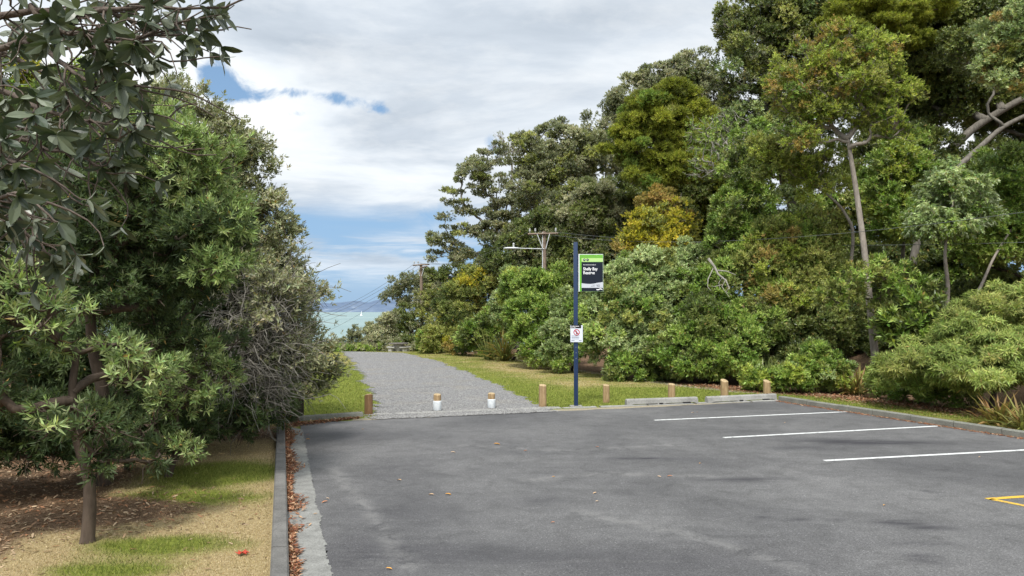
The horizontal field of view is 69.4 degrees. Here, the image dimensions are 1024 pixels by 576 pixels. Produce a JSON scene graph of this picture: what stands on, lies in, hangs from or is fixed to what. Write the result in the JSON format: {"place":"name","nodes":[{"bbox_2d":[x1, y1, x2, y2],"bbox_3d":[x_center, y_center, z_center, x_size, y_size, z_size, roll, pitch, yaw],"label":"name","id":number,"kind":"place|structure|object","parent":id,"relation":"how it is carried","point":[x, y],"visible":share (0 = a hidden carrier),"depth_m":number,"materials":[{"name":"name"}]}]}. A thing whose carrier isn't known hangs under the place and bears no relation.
{"place":"outdoors","nodes":[
{"label":"outdoors","id":0,"kind":"place"},
{"bbox_2d":[8,312,539,348],"bbox_3d":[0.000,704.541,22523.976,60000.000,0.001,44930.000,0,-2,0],"label":"sea","id":1,"kind":"structure","parent":0,"point":[341,324],"depth_m":791.79,"materials":[{"name":"teal liquid"}]},
{"bbox_2d":[225,299,414,311],"bbox_3d":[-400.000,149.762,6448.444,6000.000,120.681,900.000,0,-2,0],"label":"hills","id":2,"kind":"structure","parent":0,"point":[375,307],"depth_m":6173.24,"materials":[{"name":"blue"}]},
{"bbox_2d":[341,351,559,418],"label":"gravel path","id":3,"kind":"structure","parent":0,"point":[399,380],"depth_m":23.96,"materials":[{"name":"grey gravel"}]},
{"bbox_2d":[0,300,1023,575],"bbox_3d":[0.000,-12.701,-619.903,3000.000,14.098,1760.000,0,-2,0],"label":"ground","id":4,"kind":"structure","parent":0,"point":[862,360],"depth_m":9.46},
{"bbox_2d":[0,54,135,389],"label":"tree","id":5,"kind":"object","parent":4,"relation":"on","point":[29,76],"visible":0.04,"depth_m":17.66,"materials":[{"name":"green plant"}]},
{"bbox_2d":[0,243,191,544],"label":"coastal tree","id":6,"kind":"object","parent":4,"relation":"on","point":[116,370],"visible":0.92,"depth_m":7.62,"materials":[{"name":"green plant"}]},
{"bbox_2d":[0,0,251,309],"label":"pohutukawa tree","id":7,"kind":"object","parent":4,"relation":"on","point":[102,61],"visible":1,"depth_m":2.96,"materials":[{"name":"green plant"}]},
{"bbox_2d":[0,426,274,573],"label":"leaf litter","id":8,"kind":"object","parent":4,"relation":"on","point":[66,509],"visible":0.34,"depth_m":9.12,"materials":[{"name":"brown plant"}]},
{"bbox_2d":[0,423,276,575],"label":"verge grass","id":9,"kind":"structure","parent":4,"relation":"on","point":[169,538],"depth_m":7.92,"materials":[{"name":"green plant"}]},
{"bbox_2d":[236,549,249,553],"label":"red leaf","id":10,"kind":"object","parent":9,"relation":"on","point":[245,551],"visible":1,"depth_m":7.27,"materials":[{"name":"red plant"}]},
{"bbox_2d":[10,94,267,486],"bbox_3d":[-4.787,0.154,9.545,3.302,5.367,2.020,0,-2,0],"label":"coastal tree","id":11,"kind":"object","parent":4,"relation":"on","point":[178,230],"visible":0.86,"depth_m":9.23,"materials":[{"name":"green plant"}]},
{"bbox_2d":[0,375,301,481],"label":"shrub","id":12,"kind":"object","parent":4,"relation":"on","point":[13,436],"visible":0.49,"depth_m":10.03,"materials":[{"name":"green plant"}]},
{"bbox_2d":[0,62,302,442],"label":"tree","id":13,"kind":"object","parent":4,"relation":"on","point":[49,374],"visible":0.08,"depth_m":11.87,"materials":[{"name":"green plant"}]},
{"bbox_2d":[94,294,253,477],"bbox_3d":[-4.560,1.393,10.303,1.779,2.910,2.373,0,-2,0],"label":"coastal tree","id":14,"kind":"object","parent":4,"relation":"on","point":[209,342],"visible":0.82,"depth_m":9.98,"materials":[{"name":"green plant"}]},
{"bbox_2d":[139,67,351,420],"bbox_3d":[-5.528,-0.941,14.188,4.944,7.766,4.556,0,-2,0],"label":"pohutukawa tree","id":15,"kind":"object","parent":4,"relation":"on","point":[274,236],"visible":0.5,"depth_m":14.74,"materials":[{"name":"green plant"}]},
{"bbox_2d":[173,242,350,452],"bbox_3d":[-4.327,1.109,12.470,3.011,3.850,2.788,0,-2,0],"label":"dead shrub","id":16,"kind":"object","parent":4,"relation":"on","point":[261,371],"visible":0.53,"depth_m":12.46,"materials":[{"name":"grey plant"}]},
{"bbox_2d":[270,422,288,575],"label":"kerb","id":17,"kind":"structure","parent":4,"relation":"on","point":[279,564],"depth_m":8.19,"materials":[{"name":"concrete"}]},
{"bbox_2d":[298,396,303,414],"bbox_3d":[-4.861,2.587,16.924,0.190,0.870,0.170,1,-2,-17],"label":"post","id":18,"kind":"object","parent":4,"relation":"on","point":[301,410],"visible":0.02,"depth_m":16.85,"materials":[{"name":"brown wood"}]},
{"bbox_2d":[284,421,333,575],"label":"gutter","id":19,"kind":"object","parent":4,"relation":"on","point":[311,541],"depth_m":8.57,"materials":[{"name":"grey concrete"}]},
{"bbox_2d":[289,416,359,426],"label":"corner leaves","id":20,"kind":"object","parent":4,"relation":"on","point":[304,422],"visible":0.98,"depth_m":15.87,"materials":[{"name":"brown plant"}]},
{"bbox_2d":[299,411,363,420],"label":"concrete beam","id":21,"kind":"structure","parent":4,"relation":"on","point":[330,416],"depth_m":16.41,"materials":[{"name":"grey concrete"}]},
{"bbox_2d":[318,342,345,351],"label":"shrub","id":22,"kind":"object","parent":4,"relation":"on","point":[338,349],"visible":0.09,"depth_m":43.53,"materials":[{"name":"green plant"}]},
{"bbox_2d":[332,323,364,345],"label":"shrub","id":23,"kind":"object","parent":4,"relation":"on","point":[352,335],"visible":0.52,"depth_m":47.70,"materials":[{"name":"green plant"}]},
{"bbox_2d":[364,394,372,414],"bbox_3d":[-3.313,2.733,17.088,0.190,0.589,0.190,0,-2,0],"label":"bollard","id":24,"kind":"object","parent":4,"relation":"on","point":[368,404],"visible":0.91,"depth_m":17.01,"materials":[{"name":"brown wood"}]},
{"bbox_2d":[359,309,401,342],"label":"shrub","id":25,"kind":"object","parent":4,"relation":"on","point":[372,332],"visible":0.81,"depth_m":49.29,"materials":[{"name":"green plant"}]},
{"bbox_2d":[387,343,410,351],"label":"picnic table","id":26,"kind":"object","parent":4,"relation":"on","point":[398,347],"visible":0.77,"depth_m":45.58,"materials":[{"name":"concrete"}]},
{"bbox_2d":[377,270,428,333],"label":"pohutukawa tree","id":27,"kind":"object","parent":4,"relation":"on","point":[396,292],"visible":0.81,"depth_m":55.27,"materials":[{"name":"green plant"}]},
{"bbox_2d":[344,336,461,351],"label":"shrub","id":28,"kind":"object","parent":4,"relation":"on","point":[379,346],"visible":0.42,"depth_m":47.53,"materials":[{"name":"green plant"}]},
{"bbox_2d":[381,301,435,351],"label":"tree","id":29,"kind":"object","parent":4,"relation":"on","point":[405,331],"visible":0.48,"depth_m":51.59,"materials":[{"name":"green plant"}]},
{"bbox_2d":[413,260,428,324],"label":"power pole","id":30,"kind":"object","parent":4,"relation":"on","point":[421,275],"visible":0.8,"depth_m":51.92,"materials":[{"name":"wood"}]},
{"bbox_2d":[319,267,414,318],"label":"overhead wire","id":31,"kind":"object","parent":30,"relation":"attached to","point":[363,299],"visible":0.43,"depth_m":60.47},
{"bbox_2d":[410,282,451,325],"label":"tree","id":32,"kind":"object","parent":4,"relation":"on","point":[428,292],"visible":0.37,"depth_m":51.36,"materials":[{"name":"green plant"}]},
{"bbox_2d":[433,393,441,410],"bbox_3d":[-1.789,2.789,17.695,0.203,0.515,0.203,0,-2,0],"label":"bollard","id":33,"kind":"object","parent":4,"relation":"on","point":[437,402],"visible":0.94,"depth_m":17.61,"materials":[{"name":"white wood"}]},
{"bbox_2d":[413,261,465,313],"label":"tree","id":34,"kind":"object","parent":4,"relation":"on","point":[441,274],"visible":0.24,"depth_m":59.10,"materials":[{"name":"green plant"}]},
{"bbox_2d":[413,306,476,353],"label":"shrub","id":35,"kind":"object","parent":4,"relation":"on","point":[430,340],"visible":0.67,"depth_m":41.41,"materials":[{"name":"green plant"}]},
{"bbox_2d":[440,337,468,354],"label":"shrub","id":36,"kind":"object","parent":4,"relation":"on","point":[449,347],"visible":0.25,"depth_m":40.04,"materials":[{"name":"yellow plant"}]},
{"bbox_2d":[429,261,500,351],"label":"tree","id":37,"kind":"object","parent":4,"relation":"on","point":[474,287],"visible":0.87,"depth_m":43.04,"materials":[{"name":"green plant"}]},
{"bbox_2d":[423,139,526,347],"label":"pohutukawa tree","id":38,"kind":"object","parent":4,"relation":"on","point":[478,167],"visible":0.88,"depth_m":49.54,"materials":[{"name":"green plant"}]},
{"bbox_2d":[449,303,506,356],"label":"shrub","id":39,"kind":"object","parent":4,"relation":"on","point":[467,334],"visible":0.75,"depth_m":38.33,"materials":[{"name":"green plant"}]},
{"bbox_2d":[473,332,499,359],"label":"flax plant","id":40,"kind":"object","parent":4,"relation":"on","point":[488,350],"visible":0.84,"depth_m":36.18,"materials":[{"name":"green plant"}]},
{"bbox_2d":[488,392,494,408],"bbox_3d":[-0.503,2.817,18.157,0.194,0.487,0.194,0,-2,0],"label":"bollard","id":41,"kind":"object","parent":4,"relation":"on","point":[491,399],"visible":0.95,"depth_m":18.08,"materials":[{"name":"white wood"}]},
{"bbox_2d":[469,324,516,360],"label":"flax plant","id":42,"kind":"object","parent":4,"relation":"on","point":[506,354],"visible":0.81,"depth_m":35.21,"materials":[{"name":"green plant"}]},
{"bbox_2d":[487,263,526,359],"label":"shrub","id":43,"kind":"object","parent":4,"relation":"on","point":[497,310],"visible":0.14,"depth_m":35.66,"materials":[{"name":"green plant"}]},
{"bbox_2d":[488,129,536,210],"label":"tree","id":44,"kind":"object","parent":4,"relation":"on","point":[510,150],"visible":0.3,"depth_m":54.06,"materials":[{"name":"green plant"}]},
{"bbox_2d":[504,228,557,269],"bbox_3d":[0.964,0.377,37.937,2.806,6.930,0.379,0,-2,-1],"label":"power pole","id":45,"kind":"object","parent":4,"relation":"on","point":[543,244],"visible":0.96,"depth_m":37.93,"materials":[{"name":"wood"}]},
{"bbox_2d":[417,231,528,263],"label":"overhead wire","id":46,"kind":"object","parent":45,"relation":"attached to","point":[480,255],"visible":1,"depth_m":43.27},
{"bbox_2d":[554,212,1022,241],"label":"overhead wire","id":47,"kind":"object","parent":45,"relation":"attached to","point":[831,234],"visible":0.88,"depth_m":23.27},
{"bbox_2d":[557,232,1023,244],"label":"overhead wire","id":48,"kind":"object","parent":45,"relation":"attached to","point":[916,244],"visible":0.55,"depth_m":23.98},
{"bbox_2d":[494,259,580,368],"bbox_3d":[1.218,1.117,31.856,4.076,4.773,4.357,0,-2,0],"label":"shrub","id":49,"kind":"object","parent":4,"relation":"on","point":[530,292],"visible":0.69,"depth_m":30.84,"materials":[{"name":"green plant"}]},
{"bbox_2d":[539,384,545,406],"bbox_3d":[0.764,2.736,18.451,0.192,0.667,0.192,0,-2,0],"label":"bollard","id":50,"kind":"object","parent":4,"relation":"on","point":[542,395],"visible":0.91,"depth_m":18.37,"materials":[{"name":"beige wood"}]},
{"bbox_2d":[472,203,634,293],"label":"tree","id":51,"kind":"object","parent":4,"relation":"on","point":[541,218],"visible":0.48,"depth_m":42.40,"materials":[{"name":"green plant"}]},
{"bbox_2d":[504,115,608,216],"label":"pohutukawa tree","id":52,"kind":"object","parent":4,"relation":"on","point":[546,167],"visible":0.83,"depth_m":46.82,"materials":[{"name":"green plant"}]},
{"bbox_2d":[534,284,604,373],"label":"shrub","id":53,"kind":"object","parent":4,"relation":"on","point":[558,343],"visible":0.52,"depth_m":28.45,"materials":[{"name":"green plant"}]},
{"bbox_2d":[364,400,778,414],"bbox_3d":[1.839,2.983,18.425,10.852,0.072,0.363,0,-2,-14],"label":"edging","id":54,"kind":"object","parent":4,"relation":"on","point":[557,407],"visible":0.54,"depth_m":18.43,"materials":[{"name":"concrete"}]},
{"bbox_2d":[569,242,602,406],"bbox_3d":[1.874,0.953,18.631,0.841,4.244,0.260,0,-2,-6],"label":"sign post","id":55,"kind":"object","parent":4,"relation":"on","point":[587,272],"visible":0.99,"depth_m":18.61,"materials":[{"name":"metal"}]},
{"bbox_2d":[549,174,634,253],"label":"tree","id":56,"kind":"object","parent":4,"relation":"on","point":[600,209],"visible":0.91,"depth_m":41.21,"materials":[{"name":"green plant"}]},
{"bbox_2d":[603,384,609,402],"bbox_3d":[2.469,2.814,19.378,0.175,0.568,0.175,0,-2,0],"label":"bollard","id":57,"kind":"object","parent":4,"relation":"on","point":[606,393],"visible":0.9,"depth_m":19.30,"materials":[{"name":"beige wood"}]},
{"bbox_2d":[571,243,698,375],"bbox_3d":[4.760,0.818,26.951,5.336,5.148,3.939,1,-2,-28],"label":"shrub","id":58,"kind":"object","parent":4,"relation":"on","point":[631,305],"visible":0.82,"depth_m":26.36,"materials":[{"name":"green plant"}]},
{"bbox_2d":[262,351,1018,428],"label":"lawn grass","id":59,"kind":"structure","parent":4,"relation":"on","point":[548,387],"depth_m":21.91,"materials":[{"name":"green plant"}]},
{"bbox_2d":[609,195,704,263],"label":"tree","id":60,"kind":"object","parent":4,"relation":"on","point":[661,230],"visible":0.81,"depth_m":32.41,"materials":[{"name":"yellow plant"}]},
{"bbox_2d":[594,75,720,246],"bbox_3d":[7.562,-4.432,38.072,6.712,13.027,3.837,0,-2,0],"label":"totara tree","id":61,"kind":"object","parent":4,"relation":"on","point":[666,107],"visible":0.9,"depth_m":37.37,"materials":[{"name":"green plant"}]},
{"bbox_2d":[633,183,682,216],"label":"tree","id":62,"kind":"object","parent":4,"relation":"on","point":[656,194],"visible":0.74,"depth_m":34.27,"materials":[{"name":"yellow plant"}]},
{"bbox_2d":[578,45,743,188],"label":"pohutukawa tree","id":63,"kind":"object","parent":4,"relation":"on","point":[681,61],"visible":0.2,"depth_m":53.10,"materials":[{"name":"green plant"}]},
{"bbox_2d":[625,397,697,404],"bbox_3d":[3.849,2.897,18.965,1.992,0.170,0.187,0,-2,-15],"label":"wheel stop","id":64,"kind":"object","parent":4,"relation":"on","point":[661,400],"visible":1,"depth_m":18.91,"materials":[{"name":"concrete"}]},
{"bbox_2d":[300,401,1023,575],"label":"car park","id":65,"kind":"structure","parent":4,"relation":"on","point":[754,489],"depth_m":9.66,"materials":[{"name":"grey asphalt"}]},
{"bbox_2d":[777,401,1022,438],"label":"kerb leaves","id":66,"kind":"object","parent":65,"relation":"on","point":[906,420],"visible":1,"depth_m":15.98,"materials":[{"name":"brown plant"}]},
{"bbox_2d":[668,383,674,396],"bbox_3d":[4.279,2.835,19.817,0.193,0.553,0.193,0,-2,0],"label":"bollard","id":67,"kind":"object","parent":4,"relation":"on","point":[671,389],"visible":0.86,"depth_m":19.74,"materials":[{"name":"beige wood"}]},
{"bbox_2d":[669,235,715,267],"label":"shrub","id":68,"kind":"object","parent":4,"relation":"on","point":[683,253],"visible":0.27,"depth_m":28.45,"materials":[{"name":"green plant"}]},
{"bbox_2d":[609,120,776,265],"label":"tree","id":69,"kind":"object","parent":4,"relation":"on","point":[700,192],"visible":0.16,"depth_m":42.01,"materials":[{"name":"green plant"}]},
{"bbox_2d":[600,294,791,382],"bbox_3d":[6.126,1.764,24.818,6.351,3.171,3.263,0,-2,12],"label":"shrub","id":70,"kind":"object","parent":4,"relation":"on","point":[711,344],"visible":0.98,"depth_m":24.22,"materials":[{"name":"green plant"}]},
{"bbox_2d":[707,258,734,294],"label":"dead branch","id":71,"kind":"object","parent":70,"relation":"on","point":[712,264],"visible":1,"depth_m":25.16,"materials":[{"name":"grey wood"}]},
{"bbox_2d":[668,211,770,323],"bbox_3d":[7.860,0.108,27.463,5.346,6.153,2.789,2,-2,-43],"label":"shrub","id":72,"kind":"object","parent":4,"relation":"on","point":[720,258],"visible":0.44,"depth_m":26.48,"materials":[{"name":"green plant"}]},
{"bbox_2d":[683,108,760,207],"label":"tree","id":73,"kind":"object","parent":4,"relation":"on","point":[714,141],"visible":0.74,"depth_m":30.84,"materials":[{"name":"green plant"}]},
{"bbox_2d":[720,379,728,395],"bbox_3d":[5.796,2.803,20.164,0.210,0.638,0.210,0,-2,0],"label":"bollard","id":74,"kind":"object","parent":4,"relation":"on","point":[723,387],"visible":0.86,"depth_m":20.09,"materials":[{"name":"beige wood"}]},
{"bbox_2d":[705,393,776,402],"bbox_3d":[6.082,2.913,19.578,2.168,0.174,0.187,1,-2,-19],"label":"wheel stop","id":75,"kind":"object","parent":4,"relation":"on","point":[711,399],"visible":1,"depth_m":19.51,"materials":[{"name":"concrete"}]},
{"bbox_2d":[703,115,781,307],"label":"tree","id":76,"kind":"object","parent":4,"relation":"on","point":[753,196],"visible":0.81,"depth_m":28.51,"materials":[{"name":"green plant"}]},
{"bbox_2d":[763,379,770,393],"bbox_3d":[7.035,2.830,20.404,0.199,0.599,0.198,0,-2,0],"label":"bollard","id":77,"kind":"object","parent":4,"relation":"on","point":[766,386],"visible":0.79,"depth_m":20.33,"materials":[{"name":"beige wood"}]},
{"bbox_2d":[706,0,876,211],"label":"tree","id":78,"kind":"object","parent":4,"relation":"on","point":[778,24],"visible":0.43,"depth_m":38.70,"materials":[{"name":"green plant"}]},
{"bbox_2d":[730,203,855,319],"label":"tree","id":79,"kind":"object","parent":4,"relation":"on","point":[799,267],"visible":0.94,"depth_m":25.99,"materials":[{"name":"green plant"}]},
{"bbox_2d":[744,130,854,289],"bbox_3d":[10.185,-1.756,26.002,3.856,7.774,2.442,0,-2,0],"label":"tree","id":80,"kind":"object","parent":4,"relation":"on","point":[807,171],"visible":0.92,"depth_m":25.77,"materials":[{"name":"green plant"}]},
{"bbox_2d":[737,336,862,392],"bbox_3d":[8.573,2.293,21.919,3.574,1.787,2.113,0,-2,0],"label":"shrub","id":81,"kind":"object","parent":4,"relation":"on","point":[816,366],"visible":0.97,"depth_m":21.42,"materials":[{"name":"green plant"}]},
{"bbox_2d":[763,288,915,370],"bbox_3d":[10.970,1.564,25.256,5.941,3.192,3.712,0,-2,-13],"label":"shrub","id":82,"kind":"object","parent":4,"relation":"on","point":[845,332],"visible":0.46,"depth_m":24.62,"materials":[{"name":"green plant"}]},
{"bbox_2d":[759,14,930,365],"bbox_3d":[10.712,-3.172,23.972,5.355,11.497,3.244,0,-2,0],"label":"tree","id":83,"kind":"object","parent":4,"relation":"on","point":[876,85],"visible":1,"depth_m":23.72,"materials":[{"name":"green plant"}]},
{"bbox_2d":[677,383,1017,420],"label":"leaf litter","id":84,"kind":"object","parent":4,"relation":"on","point":[933,408],"visible":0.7,"depth_m":19.50,"materials":[{"name":"brown plant"}]},
{"bbox_2d":[826,365,868,394],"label":"fern","id":85,"kind":"object","parent":4,"relation":"on","point":[860,390],"visible":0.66,"depth_m":21.11,"materials":[{"name":"green plant"}]},
{"bbox_2d":[810,250,919,350],"bbox_3d":[10.742,0.706,22.477,3.270,3.793,1.826,0,-2,0],"label":"shrub","id":86,"kind":"object","parent":4,"relation":"on","point":[879,271],"visible":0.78,"depth_m":22.23,"materials":[{"name":"green plant"}]},
{"bbox_2d":[746,118,1023,305],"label":"tree","id":87,"kind":"object","parent":4,"relation":"on","point":[929,259],"visible":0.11,"depth_m":32.97,"materials":[{"name":"green plant"}]},
{"bbox_2d":[810,0,960,148],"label":"totara tree","id":88,"kind":"object","parent":4,"relation":"on","point":[910,17],"visible":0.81,"depth_m":32.56,"materials":[{"name":"green plant"}]},
{"bbox_2d":[773,398,1012,428],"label":"kerb grass","id":89,"kind":"structure","parent":4,"relation":"on","point":[941,418],"depth_m":16.26,"materials":[{"name":"green plant"}]},
{"bbox_2d":[778,396,1023,437],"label":"kerb","id":90,"kind":"structure","parent":4,"relation":"on","point":[956,424],"depth_m":16.09,"materials":[{"name":"grey concrete"}]},
{"bbox_2d":[850,136,953,286],"bbox_3d":[14.978,-2.528,27.715,3.967,6.682,3.390,0,-2,0],"label":"tree","id":91,"kind":"object","parent":4,"relation":"on","point":[881,201],"visible":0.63,"depth_m":27.49,"materials":[{"name":"green plant"}]},
{"bbox_2d":[866,271,949,347],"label":"shrub","id":92,"kind":"object","parent":4,"relation":"on","point":[917,314],"visible":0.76,"depth_m":21.60,"materials":[{"name":"green plant"}]},
{"bbox_2d":[862,365,984,408],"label":"shrub","id":93,"kind":"object","parent":4,"relation":"on","point":[940,394],"visible":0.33,"depth_m":18.51,"materials":[{"name":"green plant"}]},
{"bbox_2d":[825,244,1023,308],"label":"shrub","id":94,"kind":"object","parent":4,"relation":"on","point":[958,287],"visible":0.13,"depth_m":27.00,"materials":[{"name":"green plant"}]},
{"bbox_2d":[852,0,1023,160],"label":"tree","id":95,"kind":"object","parent":4,"relation":"on","point":[950,94],"visible":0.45,"depth_m":34.52,"materials":[{"name":"green plant"}]},
{"bbox_2d":[861,277,1023,407],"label":"shrub","id":96,"kind":"object","parent":4,"relation":"on","point":[967,349],"visible":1,"depth_m":17.39,"materials":[{"name":"green plant"}]},
{"bbox_2d":[900,153,1011,307],"bbox_3d":[14.232,-1.117,23.023,4.270,6.150,2.370,0,-2,0],"label":"tree","id":97,"kind":"object","parent":4,"relation":"on","point":[935,204],"visible":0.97,"depth_m":22.61,"materials":[{"name":"green plant"}]},
{"bbox_2d":[909,16,1023,286],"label":"tree","id":98,"kind":"object","parent":4,"relation":"on","point":[958,36],"visible":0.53,"depth_m":31.13,"materials":[{"name":"green plant"}]},
{"bbox_2d":[950,140,1023,281],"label":"tree","id":99,"kind":"object","parent":4,"relation":"on","point":[1009,188],"visible":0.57,"depth_m":24.41,"materials":[{"name":"green plant"}]},
{"bbox_2d":[961,392,1019,427],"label":"flax plant","id":100,"kind":"object","parent":4,"relation":"on","point":[989,414],"visible":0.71,"depth_m":15.38,"materials":[{"name":"brown plant"}]},
{"bbox_2d":[965,0,1023,98],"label":"tree","id":101,"kind":"object","parent":4,"relation":"on","point":[1006,71],"visible":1,"depth_m":22.03,"materials":[{"name":"green plant"}]},
{"bbox_2d":[983,394,1023,430],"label":"plant","id":102,"kind":"object","parent":4,"relation":"on","point":[1019,421],"visible":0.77,"depth_m":14.70,"materials":[{"name":"green plant"}]},
{"bbox_2d":[0,0,1023,310],"label":"sky","id":103,"kind":"structure","parent":0,"point":[374,106],"materials":[{"name":"white"}]},
{"bbox_2d":[758,355,776,374],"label":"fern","id":104,"kind":"object","parent":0,"point":[766,364],"visible":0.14,"depth_m":22.32,"materials":[{"name":"green plant"}]}
]}

